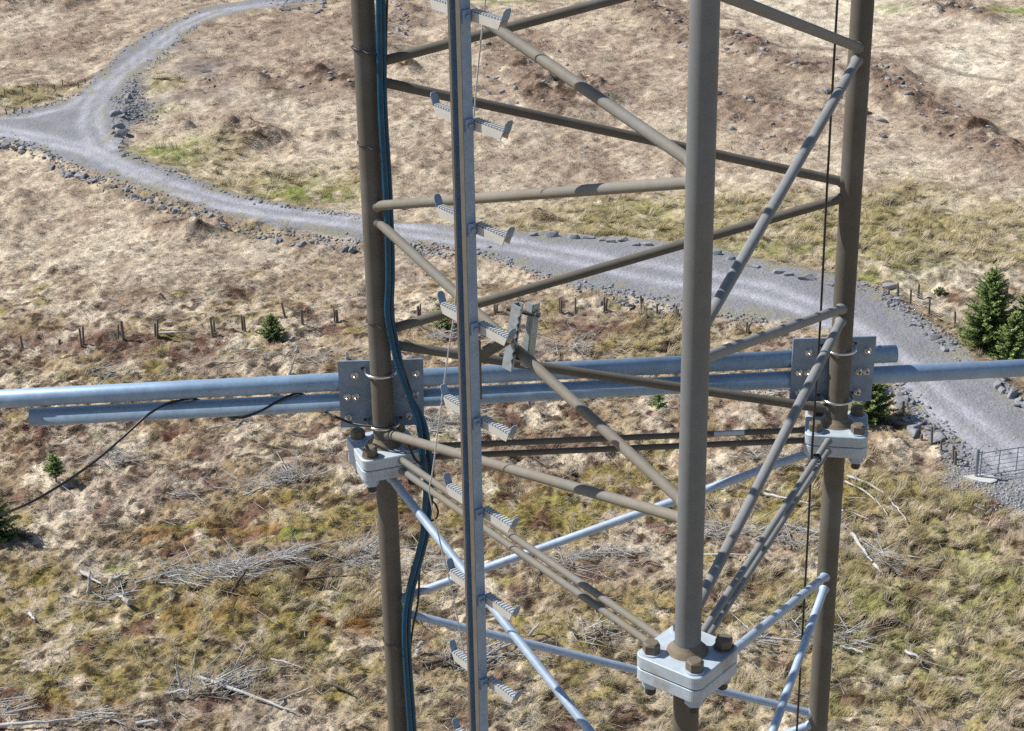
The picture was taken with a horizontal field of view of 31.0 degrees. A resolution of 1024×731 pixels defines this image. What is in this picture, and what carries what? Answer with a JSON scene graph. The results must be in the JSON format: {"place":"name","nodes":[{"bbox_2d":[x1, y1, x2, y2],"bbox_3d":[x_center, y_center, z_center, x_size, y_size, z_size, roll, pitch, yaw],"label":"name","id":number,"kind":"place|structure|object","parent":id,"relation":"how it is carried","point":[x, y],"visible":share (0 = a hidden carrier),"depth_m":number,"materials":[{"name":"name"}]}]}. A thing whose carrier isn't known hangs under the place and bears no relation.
{"place":"outdoors","nodes":[
{"label":"outdoors","id":0,"kind":"place"},
{"bbox_2d":[0,0,1023,730],"bbox_3d":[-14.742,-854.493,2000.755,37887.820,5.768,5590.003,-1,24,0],"label":"ground","id":1,"kind":"structure","parent":0,"point":[976,414],"depth_m":93.61,"materials":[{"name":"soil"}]},
{"bbox_2d":[0,143,10,148],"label":"boulder","id":2,"kind":"object","parent":1,"relation":"on","point":[5,145],"visible":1,"depth_m":120.93,"materials":[{"name":"stone"}]},
{"bbox_2d":[0,497,20,542],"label":"spruce tree","id":3,"kind":"object","parent":1,"relation":"on","point":[4,524],"visible":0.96,"depth_m":73.19,"materials":[{"name":"green plant"}]},
{"bbox_2d":[0,718,77,727],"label":"fallen log","id":4,"kind":"object","parent":1,"relation":"on","point":[9,723],"visible":1,"depth_m":61.43,"materials":[{"name":"grey wood"}]},
{"bbox_2d":[43,453,65,482],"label":"spruce tree","id":5,"kind":"object","parent":1,"relation":"on","point":[54,465],"visible":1,"depth_m":77.15,"materials":[{"name":"green plant"}]},
{"bbox_2d":[82,570,93,594],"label":"fallen log","id":6,"kind":"object","parent":1,"relation":"on","point":[89,584],"visible":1,"depth_m":69.67,"materials":[{"name":"grey wood"}]},
{"bbox_2d":[77,567,101,583],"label":"fallen log","id":7,"kind":"object","parent":1,"relation":"on","point":[82,572],"visible":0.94,"depth_m":70.71,"materials":[{"name":"grey wood"}]},
{"bbox_2d":[108,109,122,116],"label":"boulder","id":8,"kind":"object","parent":1,"relation":"on","point":[115,113],"visible":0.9,"depth_m":126.50,"materials":[{"name":"stone"}]},
{"bbox_2d":[109,123,124,128],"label":"boulder","id":9,"kind":"object","parent":1,"relation":"on","point":[117,125],"visible":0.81,"depth_m":123.82,"materials":[{"name":"stone"}]},
{"bbox_2d":[111,137,123,143],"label":"boulder","id":10,"kind":"object","parent":1,"relation":"on","point":[116,140],"visible":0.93,"depth_m":120.98,"materials":[{"name":"stone"}]},
{"bbox_2d":[108,572,129,581],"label":"fallen log","id":11,"kind":"object","parent":1,"relation":"on","point":[116,578],"visible":0.98,"depth_m":70.30,"materials":[{"name":"grey wood"}]},
{"bbox_2d":[116,128,127,135],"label":"boulder","id":12,"kind":"object","parent":1,"relation":"on","point":[123,132],"visible":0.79,"depth_m":122.83,"materials":[{"name":"stone"}]},
{"bbox_2d":[120,320,124,340],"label":"fence post","id":13,"kind":"object","parent":1,"relation":"on","point":[122,330],"visible":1,"depth_m":89.85,"materials":[{"name":"brown wood"}]},
{"bbox_2d":[115,591,131,604],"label":"fallen log","id":14,"kind":"object","parent":1,"relation":"on","point":[127,601],"visible":1,"depth_m":68.56,"materials":[{"name":"grey wood"}]},
{"bbox_2d":[136,714,162,725],"bbox_3d":[-12.114,11.809,61.613,0.937,0.448,0.273,-1,24,0],"label":"fallen log","id":15,"kind":"object","parent":1,"relation":"on","point":[141,722],"visible":1,"depth_m":61.57,"materials":[{"name":"grey wood"}]},
{"bbox_2d":[156,318,158,338],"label":"fence post","id":16,"kind":"object","parent":1,"relation":"on","point":[157,328],"visible":1,"depth_m":90.31,"materials":[{"name":"brown wood"}]},
{"bbox_2d":[134,563,200,584],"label":"fallen branch","id":17,"kind":"object","parent":1,"relation":"on","point":[137,582],"visible":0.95,"depth_m":70.14,"materials":[{"name":"grey wood"}]},
{"bbox_2d":[159,330,193,333],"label":"fallen log","id":18,"kind":"object","parent":1,"relation":"on","point":[168,332],"visible":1,"depth_m":90.74,"materials":[{"name":"grey wood"}]},
{"bbox_2d":[164,688,190,694],"bbox_3d":[-11.482,11.194,63.233,1.029,0.308,0.408,4,25,11],"label":"fallen log","id":19,"kind":"object","parent":1,"relation":"on","point":[177,691],"visible":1,"depth_m":63.14,"materials":[{"name":"grey wood"}]},
{"bbox_2d":[175,664,182,692],"bbox_3d":[-11.418,10.780,63.330,0.204,1.203,0.485,-9,25,-17],"label":"fallen branch","id":20,"kind":"object","parent":1,"relation":"on","point":[180,682],"visible":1,"depth_m":63.34,"materials":[{"name":"grey wood"}]},
{"bbox_2d":[209,317,213,337],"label":"fence post","id":21,"kind":"object","parent":1,"relation":"on","point":[211,327],"visible":1,"depth_m":90.73,"materials":[{"name":"brown wood"}]},
{"bbox_2d":[206,417,251,430],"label":"fallen branch","id":22,"kind":"object","parent":1,"relation":"on","point":[214,427],"visible":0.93,"depth_m":81.43,"materials":[{"name":"grey wood"}]},
{"bbox_2d":[230,569,247,593],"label":"fallen log","id":23,"kind":"object","parent":1,"relation":"on","point":[233,589],"visible":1,"depth_m":68.69,"materials":[{"name":"wood"}]},
{"bbox_2d":[195,675,295,711],"bbox_3d":[-9.100,11.189,63.113,4.383,0.219,0.254,13,28,29],"label":"fallen log","id":24,"kind":"object","parent":1,"relation":"on","point":[232,688],"visible":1,"depth_m":63.12,"materials":[{"name":"grey wood"}]},
{"bbox_2d":[242,476,296,496],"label":"fallen branch","id":25,"kind":"object","parent":1,"relation":"on","point":[250,492],"visible":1,"depth_m":76.28,"materials":[{"name":"grey wood"}]},
{"bbox_2d":[255,313,285,341],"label":"spruce tree","id":26,"kind":"object","parent":1,"relation":"on","point":[272,332],"visible":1,"depth_m":90.27,"materials":[{"name":"green plant"}]},
{"bbox_2d":[270,657,300,666],"bbox_3d":[-7.856,10.304,64.602,1.209,0.180,0.359,9,26,21],"label":"fallen branch","id":27,"kind":"object","parent":1,"relation":"on","point":[276,660],"visible":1,"depth_m":64.56,"materials":[{"name":"grey wood"}]},
{"bbox_2d":[267,542,311,555],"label":"fallen branch","id":28,"kind":"object","parent":1,"relation":"on","point":[287,549],"visible":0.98,"depth_m":71.45,"materials":[{"name":"grey wood"}]},
{"bbox_2d":[288,356,296,374],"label":"fallen log","id":29,"kind":"object","parent":1,"relation":"on","point":[291,368],"visible":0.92,"depth_m":86.76,"materials":[{"name":"grey wood"}]},
{"bbox_2d":[276,682,312,702],"bbox_3d":[-7.455,11.132,62.929,1.404,0.498,0.372,-16,28,-31],"label":"fallen branch","id":30,"kind":"object","parent":1,"relation":"on","point":[288,696],"visible":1,"depth_m":63.06,"materials":[{"name":"grey wood"}]},
{"bbox_2d":[300,309,303,324],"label":"fence post","id":31,"kind":"object","parent":1,"relation":"on","point":[301,316],"visible":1,"depth_m":91.68,"materials":[{"name":"brown wood"}]},
{"bbox_2d":[302,571,359,580],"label":"fallen branch","id":32,"kind":"object","parent":1,"relation":"on","point":[316,578],"visible":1,"depth_m":69.77,"materials":[{"name":"grey wood"}]},
{"bbox_2d":[332,681,354,694],"bbox_3d":[-5.716,10.976,62.995,1.145,0.377,0.335,17,30,35],"label":"fallen log","id":33,"kind":"object","parent":1,"relation":"on","point":[338,685],"visible":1,"depth_m":63.03,"materials":[{"name":"wood"}]},
{"bbox_2d":[414,641,422,655],"bbox_3d":[-3.319,9.993,65.023,0.339,0.698,0.245,-11,26,-20],"label":"fallen log","id":34,"kind":"object","parent":1,"relation":"on","point":[419,648],"visible":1,"depth_m":64.95,"materials":[{"name":"wood"}]},
{"bbox_2d":[419,656,452,667],"bbox_3d":[-2.530,10.316,64.514,1.461,0.266,0.259,-8,25,-16],"label":"fallen log","id":35,"kind":"object","parent":1,"relation":"on","point":[429,663],"visible":0.8,"depth_m":64.44,"materials":[{"name":"wood"}]},
{"bbox_2d":[427,301,456,329],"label":"spruce tree","id":36,"kind":"object","parent":1,"relation":"on","point":[443,323],"visible":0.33,"depth_m":91.66,"materials":[{"name":"green plant"}]},
{"bbox_2d":[451,649,551,657],"bbox_3d":[-0.389,10.025,64.730,3.559,0.260,0.394,0,24,2],"label":"fallen branch","id":37,"kind":"object","parent":1,"relation":"on","point":[513,654],"visible":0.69,"depth_m":64.67,"materials":[{"name":"grey wood"}]},
{"bbox_2d":[0,5,1013,711],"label":"moss","id":38,"kind":"object","parent":1,"relation":"on","point":[358,573],"visible":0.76,"depth_m":70.00,"materials":[{"name":"green plant"}]},
{"bbox_2d":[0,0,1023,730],"bbox_3d":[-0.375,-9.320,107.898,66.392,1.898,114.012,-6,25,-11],"label":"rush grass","id":39,"kind":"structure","parent":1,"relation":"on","point":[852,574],"depth_m":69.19,"materials":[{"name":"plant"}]},
{"bbox_2d":[0,296,1023,730],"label":"brushwood","id":40,"kind":"object","parent":1,"relation":"on","point":[244,564],"visible":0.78,"depth_m":70.47,"materials":[{"name":"grey wood"}]},
{"bbox_2d":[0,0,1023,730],"bbox_3d":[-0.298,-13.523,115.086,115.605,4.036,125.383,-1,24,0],"label":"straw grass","id":41,"kind":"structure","parent":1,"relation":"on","point":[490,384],"depth_m":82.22,"materials":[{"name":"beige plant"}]},
{"bbox_2d":[0,0,1023,469],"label":"rubble","id":42,"kind":"object","parent":1,"relation":"on","point":[636,300],"visible":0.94,"depth_m":102.25,"materials":[{"name":"stone"}]},
{"bbox_2d":[0,0,1023,718],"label":"heather","id":43,"kind":"object","parent":1,"relation":"on","point":[494,172],"visible":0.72,"depth_m":122.37,"materials":[{"name":"brown plant"}]},
{"bbox_2d":[55,12,1020,499],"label":"gravel","id":44,"kind":"structure","parent":1,"relation":"on","point":[755,270],"depth_m":92.87,"materials":[{"name":"stone"}]},
{"bbox_2d":[544,231,558,237],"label":"boulder","id":45,"kind":"object","parent":1,"relation":"on","point":[551,234],"visible":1,"depth_m":103.31,"materials":[{"name":"stone"}]},
{"bbox_2d":[568,234,579,238],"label":"boulder","id":46,"kind":"object","parent":1,"relation":"on","point":[573,236],"visible":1,"depth_m":102.96,"materials":[{"name":"stone"}]},
{"bbox_2d":[207,0,1006,167],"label":"hillside stones","id":47,"kind":"object","parent":1,"relation":"on","point":[725,48],"visible":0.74,"depth_m":134.01,"materials":[{"name":"grey stone"}]},
{"bbox_2d":[347,0,874,730],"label":"lattice tower","id":48,"kind":"structure","parent":1,"relation":"on","point":[687,660],"depth_m":5.42,"materials":[{"name":"metal"}]},
{"bbox_2d":[351,45,376,54],"bbox_3d":[-0.418,-0.913,5.328,0.094,0.020,0.100,-1,24,0],"label":"cable tie","id":49,"kind":"object","parent":48,"relation":"attached to","point":[359,50],"visible":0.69,"depth_m":5.30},
{"bbox_2d":[338,358,423,430],"bbox_3d":[-0.411,0.087,5.827,0.268,0.235,0.175,-1,24,0],"label":"bracket plate","id":50,"kind":"object","parent":48,"relation":"attached to","point":[354,377],"visible":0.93,"depth_m":5.82,"materials":[{"name":"metal"}]},
{"bbox_2d":[28,359,1023,425],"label":"galvanised pipe","id":51,"kind":"object","parent":50,"relation":"attached to","point":[128,412],"visible":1,"depth_m":5.89,"materials":[{"name":"metal"}]},
{"bbox_2d":[0,393,421,515],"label":"wandering cable","id":52,"kind":"object","parent":51,"relation":"attached to","point":[156,409],"visible":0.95,"depth_m":5.74,"materials":[{"name":"black rubber"}]},
{"bbox_2d":[376,0,428,730],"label":"coaxial cable","id":53,"kind":"object","parent":48,"relation":"attached to","point":[379,59],"visible":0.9,"depth_m":5.66,"materials":[{"name":"black rubber"}]},
{"bbox_2d":[386,0,428,648],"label":"thin cable","id":54,"kind":"object","parent":48,"relation":"attached to","point":[416,611],"visible":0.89,"depth_m":5.86,"materials":[{"name":"black rubber"}]},
{"bbox_2d":[382,0,434,730],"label":"coaxial cable","id":55,"kind":"object","parent":48,"relation":"attached to","point":[429,453],"visible":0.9,"depth_m":5.69,"materials":[{"name":"rubber"}]},
{"bbox_2d":[421,488,438,521],"bbox_3d":[-0.263,0.444,5.890,0.060,0.124,0.007,-1,24,0],"label":"cable loop","id":56,"kind":"object","parent":48,"relation":"hanging from","point":[436,506],"visible":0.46,"depth_m":5.89,"materials":[{"name":"black rubber"}]},
{"bbox_2d":[428,402,467,675],"bbox_3d":[-0.179,0.628,5.470,0.118,1.150,0.004,-1,24,0],"label":"steel wire","id":57,"kind":"object","parent":48,"relation":"attached to","point":[437,528],"visible":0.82,"depth_m":5.40,"materials":[{"name":"metal"}]},
{"bbox_2d":[441,291,455,400],"bbox_3d":[-0.174,-0.087,5.151,0.064,0.409,0.004,-1,24,0],"label":"steel wire","id":58,"kind":"object","parent":48,"relation":"attached to","point":[449,346],"visible":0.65,"depth_m":5.17,"materials":[{"name":"metal"}]},
{"bbox_2d":[430,0,521,730],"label":"climbing ladder","id":59,"kind":"object","parent":48,"relation":"attached to","point":[465,125],"visible":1,"depth_m":4.87,"materials":[{"name":"metal"}]},
{"bbox_2d":[473,0,485,117],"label":"steel wire","id":60,"kind":"object","parent":48,"relation":"attached to","point":[478,65],"visible":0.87,"depth_m":4.68,"materials":[{"name":"metal"}]},
{"bbox_2d":[479,301,540,399],"bbox_3d":[-0.042,-0.060,5.006,0.243,0.216,0.128,-22,31,-38],"label":"toothed clamp","id":61,"kind":"object","parent":48,"relation":"attached to","point":[532,313],"visible":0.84,"depth_m":5.01,"materials":[{"name":"metal"}]},
{"bbox_2d":[796,0,838,730],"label":"straight cable","id":62,"kind":"object","parent":48,"relation":"hanging from","point":[822,277],"visible":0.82,"depth_m":5.64,"materials":[{"name":"black rubber"}]},
{"bbox_2d":[789,336,876,405],"bbox_3d":[1.034,0.015,5.958,0.274,0.235,0.174,-1,24,0],"label":"bracket plate","id":63,"kind":"object","parent":48,"relation":"attached to","point":[804,354],"visible":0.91,"depth_m":5.95,"materials":[{"name":"metal"}]},
{"bbox_2d":[0,345,897,407],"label":"galvanised pipe","id":64,"kind":"object","parent":63,"relation":"attached to","point":[148,391],"visible":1,"depth_m":5.80,"materials":[{"name":"metal"}]},
{"bbox_2d":[648,395,667,408],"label":"spruce tree","id":65,"kind":"object","parent":1,"relation":"on","point":[659,400],"visible":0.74,"depth_m":83.09,"materials":[{"name":"green plant"}]},
{"bbox_2d":[713,250,721,255],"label":"boulder","id":66,"kind":"object","parent":1,"relation":"on","point":[717,252],"visible":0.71,"depth_m":100.09,"materials":[{"name":"stone"}]},
{"bbox_2d":[704,552,748,555],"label":"fallen branch","id":67,"kind":"object","parent":1,"relation":"on","point":[708,554],"visible":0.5,"depth_m":70.56,"materials":[{"name":"grey wood"}]},
{"bbox_2d":[746,262,760,267],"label":"boulder","id":68,"kind":"object","parent":1,"relation":"on","point":[754,265],"visible":0.98,"depth_m":98.30,"materials":[{"name":"stone"}]},
{"bbox_2d":[757,636,800,641],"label":"fallen branch","id":69,"kind":"object","parent":1,"relation":"on","point":[764,637],"visible":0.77,"depth_m":65.14,"materials":[{"name":"grey wood"}]},
{"bbox_2d":[772,268,785,273],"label":"boulder","id":70,"kind":"object","parent":1,"relation":"on","point":[777,270],"visible":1,"depth_m":97.38,"materials":[{"name":"white stone"}]},
{"bbox_2d":[762,492,807,503],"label":"fallen branch","id":71,"kind":"object","parent":1,"relation":"on","point":[772,495],"visible":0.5,"depth_m":75.38,"materials":[{"name":"grey wood"}]},
{"bbox_2d":[784,521,815,531],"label":"fallen branch","id":72,"kind":"object","parent":1,"relation":"on","point":[799,527],"visible":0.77,"depth_m":72.79,"materials":[{"name":"grey wood"}]},
{"bbox_2d":[797,273,815,280],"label":"boulder","id":73,"kind":"object","parent":1,"relation":"on","point":[809,277],"visible":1,"depth_m":96.44,"materials":[{"name":"stone"}]},
{"bbox_2d":[840,645,867,652],"bbox_3d":[11.942,9.919,64.585,0.963,0.225,0.335,6,25,15],"label":"fallen branch","id":74,"kind":"object","parent":1,"relation":"on","point":[850,648],"visible":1,"depth_m":64.68,"materials":[{"name":"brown wood"}]},
{"bbox_2d":[850,532,872,561],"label":"fallen log","id":75,"kind":"object","parent":1,"relation":"on","point":[853,534],"visible":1,"depth_m":71.05,"materials":[{"name":"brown wood"}]},
{"bbox_2d":[844,480,887,514],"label":"fallen branch","id":76,"kind":"object","parent":1,"relation":"on","point":[849,483],"visible":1,"depth_m":74.90,"materials":[{"name":"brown wood"}]},
{"bbox_2d":[849,384,898,426],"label":"spruce tree","id":77,"kind":"object","parent":1,"relation":"on","point":[876,409],"visible":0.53,"depth_m":80.71,"materials":[{"name":"green plant"}]},
{"bbox_2d":[846,473,906,520],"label":"fallen branch","id":78,"kind":"object","parent":1,"relation":"on","point":[858,479],"visible":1,"depth_m":75.25,"materials":[{"name":"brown wood"}]},
{"bbox_2d":[872,561,886,574],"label":"fallen log","id":79,"kind":"object","parent":1,"relation":"on","point":[874,564],"visible":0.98,"depth_m":69.42,"materials":[{"name":"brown wood"}]},
{"bbox_2d":[876,116,887,122],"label":"boulder","id":80,"kind":"object","parent":1,"relation":"on","point":[881,119],"visible":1,"depth_m":124.12,"materials":[{"name":"stone"}]},
{"bbox_2d":[881,282,896,289],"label":"boulder","id":81,"kind":"object","parent":1,"relation":"on","point":[888,286],"visible":0.84,"depth_m":95.67,"materials":[{"name":"white stone"}]},
{"bbox_2d":[884,565,895,579],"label":"tree stump","id":82,"kind":"object","parent":1,"relation":"on","point":[891,571],"visible":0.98,"depth_m":69.48,"materials":[{"name":"wood"}]},
{"bbox_2d":[894,395,908,408],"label":"boulder","id":83,"kind":"object","parent":1,"relation":"on","point":[902,398],"visible":0.73,"depth_m":82.46,"materials":[{"name":"stone"}]},
{"bbox_2d":[902,401,904,416],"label":"fence post","id":84,"kind":"object","parent":1,"relation":"on","point":[903,408],"visible":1,"depth_m":81.08,"materials":[{"name":"brown wood"}]},
{"bbox_2d":[906,427,919,437],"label":"boulder","id":85,"kind":"object","parent":1,"relation":"on","point":[913,432],"visible":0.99,"depth_m":79.69,"materials":[{"name":"stone"}]},
{"bbox_2d":[906,424,921,429],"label":"boulder","id":86,"kind":"object","parent":1,"relation":"on","point":[917,426],"visible":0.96,"depth_m":80.05,"materials":[{"name":"stone"}]},
{"bbox_2d":[904,647,926,663],"bbox_3d":[14.011,10.040,63.917,0.382,0.403,0.934,-13,27,-26],"label":"fallen branch","id":87,"kind":"object","parent":1,"relation":"on","point":[906,651],"visible":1,"depth_m":63.94,"materials":[{"name":"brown wood"}]},
{"bbox_2d":[910,416,924,424],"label":"boulder","id":88,"kind":"object","parent":1,"relation":"on","point":[914,420],"visible":0.91,"depth_m":80.60,"materials":[{"name":"stone"}]},
{"bbox_2d":[930,426,932,444],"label":"fence post","id":89,"kind":"object","parent":1,"relation":"on","point":[931,439],"visible":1,"depth_m":78.75,"materials":[{"name":"brown wood"}]},
{"bbox_2d":[928,334,941,339],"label":"boulder","id":90,"kind":"object","parent":1,"relation":"on","point":[934,337],"visible":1,"depth_m":89.11,"materials":[{"name":"stone"}]},
{"bbox_2d":[928,432,945,443],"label":"boulder","id":91,"kind":"object","parent":1,"relation":"on","point":[937,436],"visible":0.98,"depth_m":79.01,"materials":[{"name":"stone"}]},
{"bbox_2d":[933,286,944,296],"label":"spruce tree","id":92,"kind":"object","parent":1,"relation":"on","point":[938,292],"visible":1,"depth_m":95.50,"materials":[{"name":"green plant"}]},
{"bbox_2d":[954,450,956,464],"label":"fence post","id":93,"kind":"object","parent":1,"relation":"on","point":[955,457],"visible":1,"depth_m":76.68,"materials":[{"name":"brown wood"}]},
{"bbox_2d":[897,283,1022,358],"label":"wire fence","id":94,"kind":"object","parent":1,"relation":"on","point":[929,304],"visible":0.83,"depth_m":92.63,"materials":[{"name":"grey metal"}]},
{"bbox_2d":[925,446,1023,538],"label":"crushed stone","id":95,"kind":"object","parent":1,"relation":"on","point":[1016,489],"visible":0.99,"depth_m":75.01,"materials":[{"name":"grey gravel"}]},
{"bbox_2d":[964,474,997,483],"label":"concrete pad","id":96,"kind":"object","parent":1,"relation":"on","point":[989,479],"visible":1,"depth_m":75.50,"materials":[{"name":"white concrete"}]},
{"bbox_2d":[974,449,981,476],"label":"gate post","id":97,"kind":"object","parent":96,"relation":"on","point":[977,462],"visible":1,"depth_m":75.39,"materials":[{"name":"metal"}]},
{"bbox_2d":[979,447,1023,475],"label":"field gate","id":98,"kind":"structure","parent":97,"relation":"attached to","point":[998,468],"depth_m":75.69,"materials":[{"name":"metal"}]},
{"bbox_2d":[953,266,1020,360],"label":"spruce tree","id":99,"kind":"object","parent":1,"relation":"on","point":[984,328],"visible":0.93,"depth_m":87.39,"materials":[{"name":"green plant"}]},
{"bbox_2d":[993,379,1000,389],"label":"boulder","id":100,"kind":"object","parent":1,"relation":"on","point":[997,384],"visible":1,"depth_m":83.84,"materials":[{"name":"stone"}]},
{"bbox_2d":[991,311,1023,359],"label":"spruce tree","id":101,"kind":"object","parent":1,"relation":"on","point":[1012,336],"visible":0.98,"depth_m":86.38,"materials":[{"name":"green plant"}]},
{"bbox_2d":[1007,388,1018,398],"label":"boulder","id":102,"kind":"object","parent":1,"relation":"on","point":[1012,393],"visible":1,"depth_m":82.89,"materials":[{"name":"stone"}]},
{"bbox_2d":[1008,287,1023,325],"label":"spruce tree","id":103,"kind":"object","parent":1,"relation":"on","point":[1021,303],"visible":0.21,"depth_m":87.72,"materials":[{"name":"green plant"}]},
{"bbox_2d":[1014,401,1022,406],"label":"boulder","id":104,"kind":"object","parent":1,"relation":"on","point":[1018,403],"visible":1,"depth_m":81.97,"materials":[{"name":"white stone"}]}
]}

